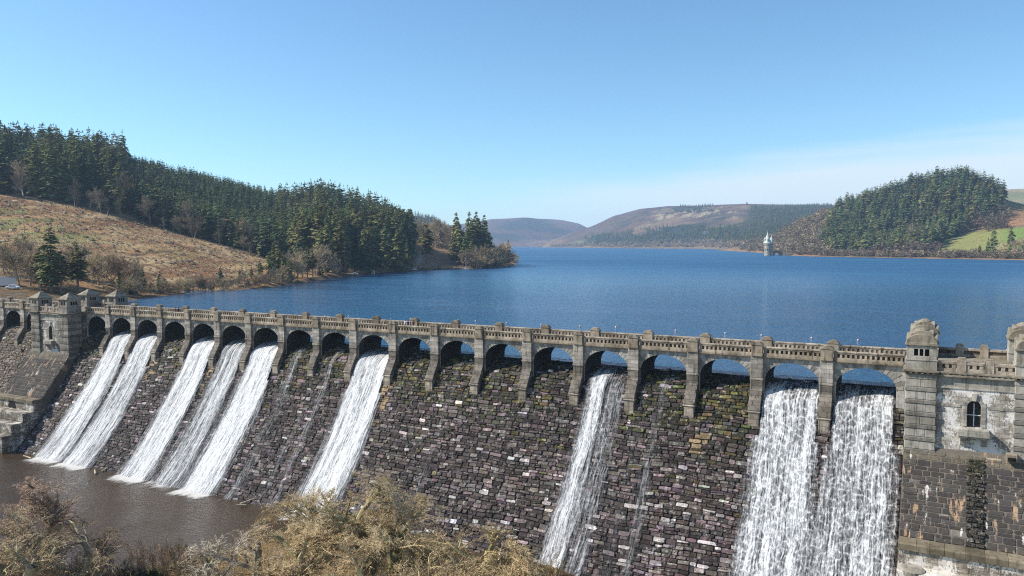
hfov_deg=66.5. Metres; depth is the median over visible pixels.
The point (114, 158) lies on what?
conifer tree
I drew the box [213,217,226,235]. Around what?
bare tree
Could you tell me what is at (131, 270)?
bare tree
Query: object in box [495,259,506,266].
bare tree
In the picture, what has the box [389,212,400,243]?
conifer tree
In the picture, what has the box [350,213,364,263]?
conifer tree
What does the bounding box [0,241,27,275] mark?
bare tree
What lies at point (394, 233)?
conifer tree
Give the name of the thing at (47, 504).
bare tree
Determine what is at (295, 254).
bare tree
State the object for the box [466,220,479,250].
conifer tree
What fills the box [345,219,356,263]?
conifer tree
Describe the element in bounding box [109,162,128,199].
conifer tree
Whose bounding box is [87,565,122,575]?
shrub
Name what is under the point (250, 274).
conifer tree
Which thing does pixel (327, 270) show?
conifer tree
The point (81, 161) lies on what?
conifer tree
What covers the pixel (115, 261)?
bare tree
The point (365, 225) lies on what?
conifer tree
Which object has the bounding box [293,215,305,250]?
conifer tree
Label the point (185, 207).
bare tree
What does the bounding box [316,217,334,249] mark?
conifer tree
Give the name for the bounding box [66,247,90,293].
conifer tree
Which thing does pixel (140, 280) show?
bare tree
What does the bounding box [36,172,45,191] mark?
bare tree
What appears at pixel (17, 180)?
bare tree
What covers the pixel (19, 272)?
bare tree
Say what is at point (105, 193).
bare tree
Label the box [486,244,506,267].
bare tree
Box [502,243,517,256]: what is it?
bare tree
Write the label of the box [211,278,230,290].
bare tree
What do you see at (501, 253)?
bare tree
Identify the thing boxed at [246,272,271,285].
bare tree
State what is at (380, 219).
conifer tree
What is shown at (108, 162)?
conifer tree
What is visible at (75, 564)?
shrub
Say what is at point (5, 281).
building
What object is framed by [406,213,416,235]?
conifer tree
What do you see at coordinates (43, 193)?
conifer tree
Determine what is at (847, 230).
conifer wood
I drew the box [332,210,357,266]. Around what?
conifer tree
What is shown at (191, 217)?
bare tree
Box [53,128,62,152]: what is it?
conifer tree
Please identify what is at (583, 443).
waterfall
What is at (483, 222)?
conifer tree
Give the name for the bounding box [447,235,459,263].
conifer tree
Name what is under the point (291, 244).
conifer tree
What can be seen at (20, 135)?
conifer tree
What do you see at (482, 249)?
bare tree
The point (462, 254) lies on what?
conifer tree
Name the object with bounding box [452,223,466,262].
conifer tree
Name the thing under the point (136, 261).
bare tree
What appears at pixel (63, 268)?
conifer tree
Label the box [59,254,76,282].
bare tree
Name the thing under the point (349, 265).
conifer tree
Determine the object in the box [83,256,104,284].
bare tree
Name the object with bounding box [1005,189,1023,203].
pasture
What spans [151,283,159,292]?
bare tree
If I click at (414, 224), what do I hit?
conifer tree
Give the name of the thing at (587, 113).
sky
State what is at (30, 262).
bare tree
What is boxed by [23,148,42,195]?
conifer tree
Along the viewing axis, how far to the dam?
120.38 m
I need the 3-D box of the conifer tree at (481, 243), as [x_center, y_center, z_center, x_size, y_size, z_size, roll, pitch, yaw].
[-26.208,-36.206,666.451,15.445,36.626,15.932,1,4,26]
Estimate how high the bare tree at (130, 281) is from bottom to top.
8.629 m
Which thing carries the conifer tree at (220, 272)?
on the hillside
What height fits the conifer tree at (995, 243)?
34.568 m
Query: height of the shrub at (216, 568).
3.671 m
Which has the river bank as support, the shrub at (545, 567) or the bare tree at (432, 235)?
the shrub at (545, 567)
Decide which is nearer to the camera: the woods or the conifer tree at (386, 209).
the conifer tree at (386, 209)
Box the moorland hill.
[533,204,834,248]
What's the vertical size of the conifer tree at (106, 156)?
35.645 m
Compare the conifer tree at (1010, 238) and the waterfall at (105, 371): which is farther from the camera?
the conifer tree at (1010, 238)
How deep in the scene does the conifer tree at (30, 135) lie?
557.44 m
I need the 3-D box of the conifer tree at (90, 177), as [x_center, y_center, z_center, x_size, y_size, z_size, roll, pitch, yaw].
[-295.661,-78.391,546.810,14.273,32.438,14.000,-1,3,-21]
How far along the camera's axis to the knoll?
1070.19 m
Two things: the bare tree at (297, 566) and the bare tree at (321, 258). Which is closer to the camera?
the bare tree at (297, 566)
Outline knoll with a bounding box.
[716,183,1023,259]
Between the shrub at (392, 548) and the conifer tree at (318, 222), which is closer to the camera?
the shrub at (392, 548)
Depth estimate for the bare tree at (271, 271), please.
369.60 m
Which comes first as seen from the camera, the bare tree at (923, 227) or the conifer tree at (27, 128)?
the conifer tree at (27, 128)
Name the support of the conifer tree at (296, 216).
on the hillside
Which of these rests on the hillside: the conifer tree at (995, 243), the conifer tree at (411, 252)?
the conifer tree at (411, 252)
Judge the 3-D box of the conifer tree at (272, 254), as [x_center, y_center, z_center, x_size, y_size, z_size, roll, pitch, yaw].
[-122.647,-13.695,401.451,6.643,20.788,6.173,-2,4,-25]
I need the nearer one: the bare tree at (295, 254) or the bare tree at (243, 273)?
the bare tree at (243, 273)
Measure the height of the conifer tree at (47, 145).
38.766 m
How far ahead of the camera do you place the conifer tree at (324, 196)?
690.40 m
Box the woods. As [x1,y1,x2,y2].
[407,202,843,244]
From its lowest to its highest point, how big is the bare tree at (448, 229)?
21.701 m
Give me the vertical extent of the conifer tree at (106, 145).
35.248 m
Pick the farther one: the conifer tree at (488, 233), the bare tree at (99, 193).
the conifer tree at (488, 233)
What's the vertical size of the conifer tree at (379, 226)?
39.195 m
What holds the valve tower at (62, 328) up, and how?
on the dam
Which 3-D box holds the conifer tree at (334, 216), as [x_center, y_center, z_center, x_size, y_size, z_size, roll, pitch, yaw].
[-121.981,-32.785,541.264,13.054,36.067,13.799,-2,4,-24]
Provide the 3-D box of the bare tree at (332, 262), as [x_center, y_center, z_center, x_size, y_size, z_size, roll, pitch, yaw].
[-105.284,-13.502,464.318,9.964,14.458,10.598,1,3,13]
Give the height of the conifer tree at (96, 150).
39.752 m
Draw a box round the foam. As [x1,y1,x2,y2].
[27,457,293,519]
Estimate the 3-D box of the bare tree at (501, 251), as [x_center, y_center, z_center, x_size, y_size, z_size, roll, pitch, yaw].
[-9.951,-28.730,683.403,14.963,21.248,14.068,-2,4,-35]
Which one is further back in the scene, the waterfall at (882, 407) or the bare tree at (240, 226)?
the bare tree at (240, 226)
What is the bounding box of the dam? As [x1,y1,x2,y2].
[0,296,1023,575]
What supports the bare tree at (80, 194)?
on the hillside
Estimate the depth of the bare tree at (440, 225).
743.05 m
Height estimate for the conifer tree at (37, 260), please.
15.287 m
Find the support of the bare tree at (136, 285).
on the hillside
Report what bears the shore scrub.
on the moorland hill
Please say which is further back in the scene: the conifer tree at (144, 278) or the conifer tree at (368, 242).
the conifer tree at (368, 242)
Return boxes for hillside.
[0,169,515,301]
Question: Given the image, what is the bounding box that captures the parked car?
[5,285,20,288]
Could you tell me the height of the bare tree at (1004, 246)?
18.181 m
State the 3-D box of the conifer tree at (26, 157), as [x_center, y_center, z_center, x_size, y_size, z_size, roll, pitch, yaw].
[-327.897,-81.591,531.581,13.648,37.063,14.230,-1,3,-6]
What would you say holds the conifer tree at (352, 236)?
on the hillside
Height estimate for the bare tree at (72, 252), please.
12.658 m
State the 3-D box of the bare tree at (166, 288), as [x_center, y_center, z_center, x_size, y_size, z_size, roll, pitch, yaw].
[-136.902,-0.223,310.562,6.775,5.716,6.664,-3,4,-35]
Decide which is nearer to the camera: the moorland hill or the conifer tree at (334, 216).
the conifer tree at (334, 216)
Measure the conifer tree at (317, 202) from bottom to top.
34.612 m
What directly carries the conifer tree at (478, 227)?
on the hillside
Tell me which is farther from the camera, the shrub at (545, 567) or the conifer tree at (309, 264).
the conifer tree at (309, 264)
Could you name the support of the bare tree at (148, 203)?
on the hillside
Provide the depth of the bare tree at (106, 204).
513.39 m
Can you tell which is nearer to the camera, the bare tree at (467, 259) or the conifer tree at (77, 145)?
the conifer tree at (77, 145)
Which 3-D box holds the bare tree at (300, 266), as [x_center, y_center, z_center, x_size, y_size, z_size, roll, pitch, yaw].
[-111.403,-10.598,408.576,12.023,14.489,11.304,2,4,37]
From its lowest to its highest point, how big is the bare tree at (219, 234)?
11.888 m
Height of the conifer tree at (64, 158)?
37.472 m
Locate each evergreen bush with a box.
[116,568,147,575]
[145,568,162,575]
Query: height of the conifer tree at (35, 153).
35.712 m
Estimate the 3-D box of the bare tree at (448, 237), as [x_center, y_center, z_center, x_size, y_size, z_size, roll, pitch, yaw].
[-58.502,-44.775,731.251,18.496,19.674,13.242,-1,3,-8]
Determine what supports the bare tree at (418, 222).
on the hillside
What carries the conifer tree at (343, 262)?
on the hillside
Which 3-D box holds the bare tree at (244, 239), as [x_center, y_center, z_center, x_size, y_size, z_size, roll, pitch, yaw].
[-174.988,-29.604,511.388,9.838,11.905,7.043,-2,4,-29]
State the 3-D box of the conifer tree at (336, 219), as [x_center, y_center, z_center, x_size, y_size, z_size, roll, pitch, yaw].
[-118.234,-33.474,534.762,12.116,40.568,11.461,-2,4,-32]
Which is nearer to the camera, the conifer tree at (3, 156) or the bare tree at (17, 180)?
the bare tree at (17, 180)
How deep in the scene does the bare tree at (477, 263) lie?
621.05 m
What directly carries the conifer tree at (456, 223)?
on the hillside
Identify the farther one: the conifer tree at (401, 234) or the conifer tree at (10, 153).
the conifer tree at (401, 234)
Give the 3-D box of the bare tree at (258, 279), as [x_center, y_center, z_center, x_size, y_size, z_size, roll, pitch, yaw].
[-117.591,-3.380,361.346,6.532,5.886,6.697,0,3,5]
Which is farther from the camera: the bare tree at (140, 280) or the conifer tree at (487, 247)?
the conifer tree at (487, 247)
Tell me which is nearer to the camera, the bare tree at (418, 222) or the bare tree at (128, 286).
the bare tree at (128, 286)
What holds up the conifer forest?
on the hillside
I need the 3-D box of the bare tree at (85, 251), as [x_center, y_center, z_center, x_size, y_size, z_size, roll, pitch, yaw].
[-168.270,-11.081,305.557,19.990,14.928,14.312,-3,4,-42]
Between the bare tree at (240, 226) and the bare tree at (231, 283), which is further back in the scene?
the bare tree at (240, 226)
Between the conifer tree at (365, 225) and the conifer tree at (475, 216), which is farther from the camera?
the conifer tree at (475, 216)
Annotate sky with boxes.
[0,0,1023,227]
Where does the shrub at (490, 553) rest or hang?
on the river bank
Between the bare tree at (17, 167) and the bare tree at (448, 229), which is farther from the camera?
the bare tree at (448, 229)
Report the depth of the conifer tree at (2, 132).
579.24 m
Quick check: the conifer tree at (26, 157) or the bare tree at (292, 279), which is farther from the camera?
the conifer tree at (26, 157)
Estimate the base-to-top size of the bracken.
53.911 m
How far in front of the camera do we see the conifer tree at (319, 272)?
450.82 m
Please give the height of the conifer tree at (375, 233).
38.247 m
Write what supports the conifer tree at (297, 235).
on the hillside
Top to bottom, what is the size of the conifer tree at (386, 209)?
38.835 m
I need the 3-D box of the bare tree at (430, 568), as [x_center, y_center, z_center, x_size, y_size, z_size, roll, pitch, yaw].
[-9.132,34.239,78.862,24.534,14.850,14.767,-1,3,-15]
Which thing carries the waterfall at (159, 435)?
on the dam
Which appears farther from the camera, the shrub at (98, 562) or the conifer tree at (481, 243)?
the conifer tree at (481, 243)
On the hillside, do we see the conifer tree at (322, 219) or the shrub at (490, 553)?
the conifer tree at (322, 219)
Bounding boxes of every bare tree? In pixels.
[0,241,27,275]
[0,244,39,286]
[0,477,85,574]
[0,502,88,575]
[0,532,120,575]
[1,516,127,575]
[7,232,38,254]
[7,244,46,285]
[9,160,27,195]
[10,253,25,279]
[11,172,26,195]
[23,247,46,277]
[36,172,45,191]
[57,241,94,275]
[59,245,88,259]
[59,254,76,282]
[65,177,82,205]
[72,191,84,204]
[83,248,112,284]
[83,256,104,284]
[85,191,95,207]
[88,186,108,211]
[89,251,130,281]
[89,263,110,283]
[99,186,109,201]
[100,196,109,210]
[105,253,124,272]
[111,171,134,206]
[114,195,121,216]
[115,280,139,293]
[116,263,144,282]
[121,257,145,276]
[125,274,138,294]
[131,273,145,294]
[131,277,142,294]
[135,195,165,223]
[139,286,152,294]
[141,282,154,291]
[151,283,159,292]
[159,281,174,293]
[168,277,194,293]
[170,215,184,233]
[171,523,306,575]
[175,200,196,232]
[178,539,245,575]
[182,212,198,236]
[186,276,194,292]
[189,274,203,290]
[191,213,205,237]
[194,274,213,290]
[210,277,218,287]
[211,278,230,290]
[212,228,222,242]
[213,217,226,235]
[227,278,236,287]
[228,218,248,247]
[237,234,250,246]
[237,267,249,287]
[238,219,253,245]
[240,523,387,575]
[244,280,254,287]
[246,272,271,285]
[248,465,439,575]
[250,275,263,286]
[264,267,278,284]
[273,272,281,285]
[278,266,289,282]
[284,250,293,264]
[284,252,297,270]
[286,252,307,274]
[287,273,297,283]
[290,247,310,276]
[291,255,307,280]
[309,249,329,273]
[310,244,328,275]
[312,257,326,275]
[312,531,442,575]
[322,250,336,273]
[326,254,341,275]
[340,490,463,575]
[379,540,516,575]
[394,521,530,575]
[414,219,423,239]
[427,220,440,240]
[427,230,438,249]
[431,221,446,245]
[433,229,439,245]
[440,230,452,245]
[442,226,449,242]
[458,250,475,267]
[460,249,481,267]
[465,540,544,575]
[466,247,483,262]
[471,256,493,268]
[477,244,493,266]
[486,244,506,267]
[493,243,508,260]
[494,247,508,261]
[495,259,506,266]
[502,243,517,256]
[905,221,920,238]
[905,238,919,249]
[917,240,930,249]
[918,223,931,239]
[994,242,1008,252]
[1010,239,1023,252]
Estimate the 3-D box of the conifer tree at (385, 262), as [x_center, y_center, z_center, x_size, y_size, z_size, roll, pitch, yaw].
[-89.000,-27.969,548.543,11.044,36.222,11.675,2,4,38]
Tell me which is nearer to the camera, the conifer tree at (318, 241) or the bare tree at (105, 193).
the conifer tree at (318, 241)
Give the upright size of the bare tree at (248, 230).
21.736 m
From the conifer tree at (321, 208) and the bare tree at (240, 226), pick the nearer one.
the bare tree at (240, 226)
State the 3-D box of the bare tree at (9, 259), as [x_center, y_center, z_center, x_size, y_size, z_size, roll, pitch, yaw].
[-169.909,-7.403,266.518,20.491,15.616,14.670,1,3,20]
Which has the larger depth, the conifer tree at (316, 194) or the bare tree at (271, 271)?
the conifer tree at (316, 194)
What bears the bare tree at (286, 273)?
on the hillside
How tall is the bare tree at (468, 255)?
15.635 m
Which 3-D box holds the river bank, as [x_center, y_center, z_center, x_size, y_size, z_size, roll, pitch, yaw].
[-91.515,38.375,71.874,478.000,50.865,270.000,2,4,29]
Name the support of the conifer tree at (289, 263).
on the hillside
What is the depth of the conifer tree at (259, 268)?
379.88 m
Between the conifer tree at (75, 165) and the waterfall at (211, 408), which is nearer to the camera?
the waterfall at (211, 408)
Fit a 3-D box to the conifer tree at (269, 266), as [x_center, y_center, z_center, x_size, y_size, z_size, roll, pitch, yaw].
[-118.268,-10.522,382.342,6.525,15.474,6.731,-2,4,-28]
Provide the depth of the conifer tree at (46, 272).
263.64 m
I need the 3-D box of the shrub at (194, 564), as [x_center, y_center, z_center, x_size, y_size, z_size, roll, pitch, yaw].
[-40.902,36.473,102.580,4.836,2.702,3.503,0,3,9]
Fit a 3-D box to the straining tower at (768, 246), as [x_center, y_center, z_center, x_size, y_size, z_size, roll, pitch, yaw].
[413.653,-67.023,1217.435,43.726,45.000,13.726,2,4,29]
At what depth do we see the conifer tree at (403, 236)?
588.73 m
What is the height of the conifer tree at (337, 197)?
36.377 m
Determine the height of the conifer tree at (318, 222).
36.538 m
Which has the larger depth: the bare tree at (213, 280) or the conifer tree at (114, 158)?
the conifer tree at (114, 158)
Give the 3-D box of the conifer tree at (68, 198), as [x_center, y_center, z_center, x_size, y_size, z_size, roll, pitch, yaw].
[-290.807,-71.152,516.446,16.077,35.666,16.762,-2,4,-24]
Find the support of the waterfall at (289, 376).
on the dam
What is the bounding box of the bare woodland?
[739,199,1023,258]
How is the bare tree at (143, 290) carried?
on the hillside
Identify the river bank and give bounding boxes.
[5,512,580,575]
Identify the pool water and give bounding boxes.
[0,451,310,568]
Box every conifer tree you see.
[0,125,15,149]
[0,134,16,185]
[0,134,17,173]
[6,130,17,166]
[13,125,25,155]
[17,126,30,154]
[17,131,29,171]
[21,133,40,160]
[21,141,31,190]
[23,143,45,195]
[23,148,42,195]
[30,247,48,289]
[32,144,66,198]
[36,228,66,291]
[39,140,46,180]
[41,138,60,187]
[43,127,54,143]
[44,147,67,199]
[48,251,72,293]
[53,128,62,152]
[58,141,69,184]
[60,155,84,205]
[64,131,72,156]
[65,154,82,190]
[66,135,80,154]
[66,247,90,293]
[72,139,83,170]
[74,141,100,193]
[78,153,100,196]
[79,142,98,175]
[81,142,102,191]
[91,133,105,164]
[98,143,109,176]
[100,148,120,182]
[100,151,114,197]
[101,142,112,177]
[102,151,122,183]
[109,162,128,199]
[114,167,134,209]
[115,272,122,288]
[127,276,137,294]
[140,267,147,288]
[216,266,224,281]
[248,268,253,280]
[256,261,263,274]
[264,251,275,276]
[270,243,278,278]
[273,245,282,269]
[275,251,291,282]
[284,222,296,257]
[285,259,292,276]
[286,213,299,248]
[289,223,309,252]
[291,229,304,272]
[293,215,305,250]
[295,217,315,252]
[302,215,314,251]
[303,247,312,276]
[304,213,323,249]
[310,251,317,276]
[311,188,323,204]
[313,233,325,270]
[313,261,323,275]
[314,212,327,241]
[315,194,321,207]
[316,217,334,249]
[317,205,325,220]
[320,190,327,206]
[323,227,335,272]
[323,252,330,273]
[326,210,333,233]
[330,206,339,215]
[331,215,336,228]
[331,220,350,268]
[332,194,341,210]
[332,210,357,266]
[333,210,341,253]
[335,216,350,267]
[336,256,354,269]
[341,214,354,256]
[345,201,357,217]
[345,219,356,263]
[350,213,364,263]
[350,214,362,263]
[353,230,375,272]
[357,219,384,263]
[358,222,368,264]
[359,227,374,262]
[366,227,379,273]
[368,208,377,220]
[372,214,385,248]
[375,229,384,267]
[376,213,386,241]
[378,222,391,268]
[381,210,391,229]
[383,214,394,256]
[384,208,393,229]
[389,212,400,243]
[389,229,405,268]
[390,224,398,242]
[395,226,408,254]
[396,219,414,266]
[403,216,418,256]
[403,219,416,247]
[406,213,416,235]
[408,209,419,241]
[416,225,434,264]
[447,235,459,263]
[450,213,462,249]
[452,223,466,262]
[456,231,469,263]
[459,245,464,265]
[464,212,471,243]
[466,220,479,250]
[468,241,475,267]
[471,211,480,238]
[473,218,485,249]
[475,225,488,248]
[481,215,489,241]
[482,244,492,267]
[484,223,495,264]
[987,227,998,251]
[1006,227,1015,250]
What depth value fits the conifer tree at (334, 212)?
574.04 m
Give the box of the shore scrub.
[549,238,745,247]
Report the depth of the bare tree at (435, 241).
715.41 m
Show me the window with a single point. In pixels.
(973, 408)
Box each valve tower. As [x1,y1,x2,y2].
[28,289,128,359]
[903,318,1023,463]
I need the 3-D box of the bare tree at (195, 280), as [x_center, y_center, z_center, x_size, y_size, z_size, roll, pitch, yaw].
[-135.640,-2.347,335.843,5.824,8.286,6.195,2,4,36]
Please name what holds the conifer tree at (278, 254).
on the hillside
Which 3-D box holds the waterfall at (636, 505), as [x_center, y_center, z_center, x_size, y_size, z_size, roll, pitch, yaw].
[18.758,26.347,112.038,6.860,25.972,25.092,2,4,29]
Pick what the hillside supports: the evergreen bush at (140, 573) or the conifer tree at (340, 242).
the conifer tree at (340, 242)
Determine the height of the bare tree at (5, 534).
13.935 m
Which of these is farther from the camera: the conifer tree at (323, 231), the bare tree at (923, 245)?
the bare tree at (923, 245)
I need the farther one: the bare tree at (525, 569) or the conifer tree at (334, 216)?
the conifer tree at (334, 216)
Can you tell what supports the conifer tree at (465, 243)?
on the hillside
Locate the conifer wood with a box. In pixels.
[818,164,1008,250]
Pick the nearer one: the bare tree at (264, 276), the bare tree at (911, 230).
the bare tree at (264, 276)
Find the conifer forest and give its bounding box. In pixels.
[0,120,415,271]
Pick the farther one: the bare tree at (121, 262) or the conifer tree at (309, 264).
the conifer tree at (309, 264)
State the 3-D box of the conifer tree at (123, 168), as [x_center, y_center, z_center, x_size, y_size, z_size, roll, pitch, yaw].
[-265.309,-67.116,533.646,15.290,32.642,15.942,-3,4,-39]
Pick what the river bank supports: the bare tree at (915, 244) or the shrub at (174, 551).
the shrub at (174, 551)
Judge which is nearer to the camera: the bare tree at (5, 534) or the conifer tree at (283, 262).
the bare tree at (5, 534)
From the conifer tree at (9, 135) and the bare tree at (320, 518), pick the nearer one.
the bare tree at (320, 518)
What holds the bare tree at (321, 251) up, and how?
on the hillside
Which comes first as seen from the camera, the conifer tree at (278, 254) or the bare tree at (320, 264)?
the conifer tree at (278, 254)
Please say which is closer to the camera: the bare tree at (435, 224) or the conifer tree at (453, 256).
the conifer tree at (453, 256)
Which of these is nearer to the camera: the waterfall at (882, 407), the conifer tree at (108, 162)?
the waterfall at (882, 407)
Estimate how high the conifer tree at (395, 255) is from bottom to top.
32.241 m
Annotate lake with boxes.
[128,247,1023,386]
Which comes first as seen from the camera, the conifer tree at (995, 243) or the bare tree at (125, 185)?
the bare tree at (125, 185)
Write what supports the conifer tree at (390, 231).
on the hillside
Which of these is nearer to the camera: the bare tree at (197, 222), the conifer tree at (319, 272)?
the conifer tree at (319, 272)
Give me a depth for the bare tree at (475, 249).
633.91 m
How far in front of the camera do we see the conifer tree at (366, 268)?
522.28 m
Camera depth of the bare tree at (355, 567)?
82.08 m
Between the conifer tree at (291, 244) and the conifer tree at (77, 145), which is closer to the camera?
the conifer tree at (291, 244)
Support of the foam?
on the pool water
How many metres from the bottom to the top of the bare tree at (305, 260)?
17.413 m
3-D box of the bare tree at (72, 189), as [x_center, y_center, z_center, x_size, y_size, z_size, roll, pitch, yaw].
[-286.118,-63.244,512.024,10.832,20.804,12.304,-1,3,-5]
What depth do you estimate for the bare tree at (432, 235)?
701.53 m
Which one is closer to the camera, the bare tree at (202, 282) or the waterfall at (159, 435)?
the waterfall at (159, 435)
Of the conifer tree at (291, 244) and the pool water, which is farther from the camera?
the conifer tree at (291, 244)
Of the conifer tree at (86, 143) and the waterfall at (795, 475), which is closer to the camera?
the waterfall at (795, 475)
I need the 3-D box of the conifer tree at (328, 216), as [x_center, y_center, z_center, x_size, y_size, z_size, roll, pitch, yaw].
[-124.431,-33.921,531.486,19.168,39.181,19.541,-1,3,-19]
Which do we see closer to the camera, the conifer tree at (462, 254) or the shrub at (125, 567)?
the shrub at (125, 567)
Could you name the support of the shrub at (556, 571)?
on the river bank
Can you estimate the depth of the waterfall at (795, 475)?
102.01 m
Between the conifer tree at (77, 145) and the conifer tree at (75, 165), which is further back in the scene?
the conifer tree at (77, 145)
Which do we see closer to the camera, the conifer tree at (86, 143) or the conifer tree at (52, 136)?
the conifer tree at (86, 143)
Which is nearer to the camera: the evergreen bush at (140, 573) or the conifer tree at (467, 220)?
the evergreen bush at (140, 573)
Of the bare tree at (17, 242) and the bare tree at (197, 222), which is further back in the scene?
the bare tree at (197, 222)
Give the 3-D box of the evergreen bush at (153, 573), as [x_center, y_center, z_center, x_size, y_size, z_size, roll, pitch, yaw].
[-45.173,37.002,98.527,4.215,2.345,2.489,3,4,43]
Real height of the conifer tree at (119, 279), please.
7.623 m
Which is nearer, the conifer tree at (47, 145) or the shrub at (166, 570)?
the shrub at (166, 570)
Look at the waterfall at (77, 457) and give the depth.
166.66 m
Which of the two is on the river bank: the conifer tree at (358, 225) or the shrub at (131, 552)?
the shrub at (131, 552)
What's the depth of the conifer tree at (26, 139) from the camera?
578.62 m
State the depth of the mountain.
5681.09 m
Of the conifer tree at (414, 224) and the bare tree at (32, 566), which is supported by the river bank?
the bare tree at (32, 566)
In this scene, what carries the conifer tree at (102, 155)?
on the hillside
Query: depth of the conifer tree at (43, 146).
540.58 m
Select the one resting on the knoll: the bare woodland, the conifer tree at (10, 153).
the bare woodland
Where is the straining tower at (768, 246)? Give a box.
[764,232,792,255]
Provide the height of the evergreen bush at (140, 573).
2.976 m
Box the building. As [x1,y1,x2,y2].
[0,276,16,286]
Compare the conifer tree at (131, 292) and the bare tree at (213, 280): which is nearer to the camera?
the conifer tree at (131, 292)
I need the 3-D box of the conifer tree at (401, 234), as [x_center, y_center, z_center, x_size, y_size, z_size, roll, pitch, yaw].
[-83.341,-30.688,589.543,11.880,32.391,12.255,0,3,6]
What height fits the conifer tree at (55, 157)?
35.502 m
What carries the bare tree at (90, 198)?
on the hillside
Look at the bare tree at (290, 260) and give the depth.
408.93 m
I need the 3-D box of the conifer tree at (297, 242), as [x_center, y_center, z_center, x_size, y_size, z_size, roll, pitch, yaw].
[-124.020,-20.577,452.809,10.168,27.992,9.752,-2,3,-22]
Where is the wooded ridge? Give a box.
[413,216,440,228]
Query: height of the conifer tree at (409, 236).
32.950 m
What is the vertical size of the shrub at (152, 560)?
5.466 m
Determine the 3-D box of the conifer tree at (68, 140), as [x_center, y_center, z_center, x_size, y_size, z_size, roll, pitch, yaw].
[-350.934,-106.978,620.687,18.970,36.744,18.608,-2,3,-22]
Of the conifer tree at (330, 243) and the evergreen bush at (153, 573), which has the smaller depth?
the evergreen bush at (153, 573)
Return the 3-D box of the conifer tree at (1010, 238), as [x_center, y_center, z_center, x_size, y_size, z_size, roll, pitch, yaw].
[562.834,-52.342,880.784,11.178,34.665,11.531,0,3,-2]
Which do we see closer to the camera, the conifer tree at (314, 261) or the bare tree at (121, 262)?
the bare tree at (121, 262)
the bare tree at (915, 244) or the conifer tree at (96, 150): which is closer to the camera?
the conifer tree at (96, 150)
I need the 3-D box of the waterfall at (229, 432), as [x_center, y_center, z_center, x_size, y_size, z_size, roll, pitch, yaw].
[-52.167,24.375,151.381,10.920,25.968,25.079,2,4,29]
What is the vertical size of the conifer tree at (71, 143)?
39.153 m
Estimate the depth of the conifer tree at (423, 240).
605.21 m
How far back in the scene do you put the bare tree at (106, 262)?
297.71 m
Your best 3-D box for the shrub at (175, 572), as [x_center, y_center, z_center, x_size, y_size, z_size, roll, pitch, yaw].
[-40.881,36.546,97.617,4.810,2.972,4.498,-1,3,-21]
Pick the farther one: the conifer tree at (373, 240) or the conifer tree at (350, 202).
the conifer tree at (350, 202)
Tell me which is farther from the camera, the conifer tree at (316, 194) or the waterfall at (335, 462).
the conifer tree at (316, 194)
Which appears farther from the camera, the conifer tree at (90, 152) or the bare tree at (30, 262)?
the conifer tree at (90, 152)
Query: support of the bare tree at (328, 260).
on the hillside
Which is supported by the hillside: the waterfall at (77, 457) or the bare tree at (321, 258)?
the bare tree at (321, 258)
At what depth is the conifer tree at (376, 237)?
569.46 m
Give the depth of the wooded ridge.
2202.62 m
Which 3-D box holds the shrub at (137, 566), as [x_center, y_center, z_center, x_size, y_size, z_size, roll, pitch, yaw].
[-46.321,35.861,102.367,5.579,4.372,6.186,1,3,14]
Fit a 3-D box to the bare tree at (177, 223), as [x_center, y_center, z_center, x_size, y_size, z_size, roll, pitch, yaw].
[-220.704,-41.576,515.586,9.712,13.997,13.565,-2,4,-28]
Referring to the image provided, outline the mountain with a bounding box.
[451,218,586,246]
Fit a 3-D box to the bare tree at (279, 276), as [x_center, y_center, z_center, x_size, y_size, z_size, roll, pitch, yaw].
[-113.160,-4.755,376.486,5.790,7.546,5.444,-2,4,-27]
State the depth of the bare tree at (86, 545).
93.14 m
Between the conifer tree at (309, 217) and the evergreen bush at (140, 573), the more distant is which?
the conifer tree at (309, 217)
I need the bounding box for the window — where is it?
[967,401,980,426]
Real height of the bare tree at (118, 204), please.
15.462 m
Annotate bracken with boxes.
[0,194,276,291]
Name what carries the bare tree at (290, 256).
on the hillside
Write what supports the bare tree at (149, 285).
on the hillside
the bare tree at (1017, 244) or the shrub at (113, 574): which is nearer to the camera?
the shrub at (113, 574)
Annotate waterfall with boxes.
[35,330,130,461]
[61,333,156,467]
[118,335,213,480]
[150,339,244,486]
[176,340,277,494]
[225,351,300,499]
[259,354,337,498]
[292,348,388,516]
[539,365,622,575]
[624,382,664,569]
[729,377,818,575]
[809,385,898,575]
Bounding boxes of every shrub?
[51,553,115,575]
[53,549,91,575]
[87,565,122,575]
[101,540,156,575]
[102,539,186,575]
[103,559,138,575]
[129,542,186,572]
[155,536,193,569]
[160,545,197,575]
[170,562,201,575]
[181,552,220,572]
[194,550,233,575]
[505,560,557,575]
[524,546,566,575]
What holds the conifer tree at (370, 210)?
on the hillside
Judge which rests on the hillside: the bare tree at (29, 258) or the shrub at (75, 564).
the bare tree at (29, 258)
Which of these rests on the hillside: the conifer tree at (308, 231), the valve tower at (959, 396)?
the conifer tree at (308, 231)
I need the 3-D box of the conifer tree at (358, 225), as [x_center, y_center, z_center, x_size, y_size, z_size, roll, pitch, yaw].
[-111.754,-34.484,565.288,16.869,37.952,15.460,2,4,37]

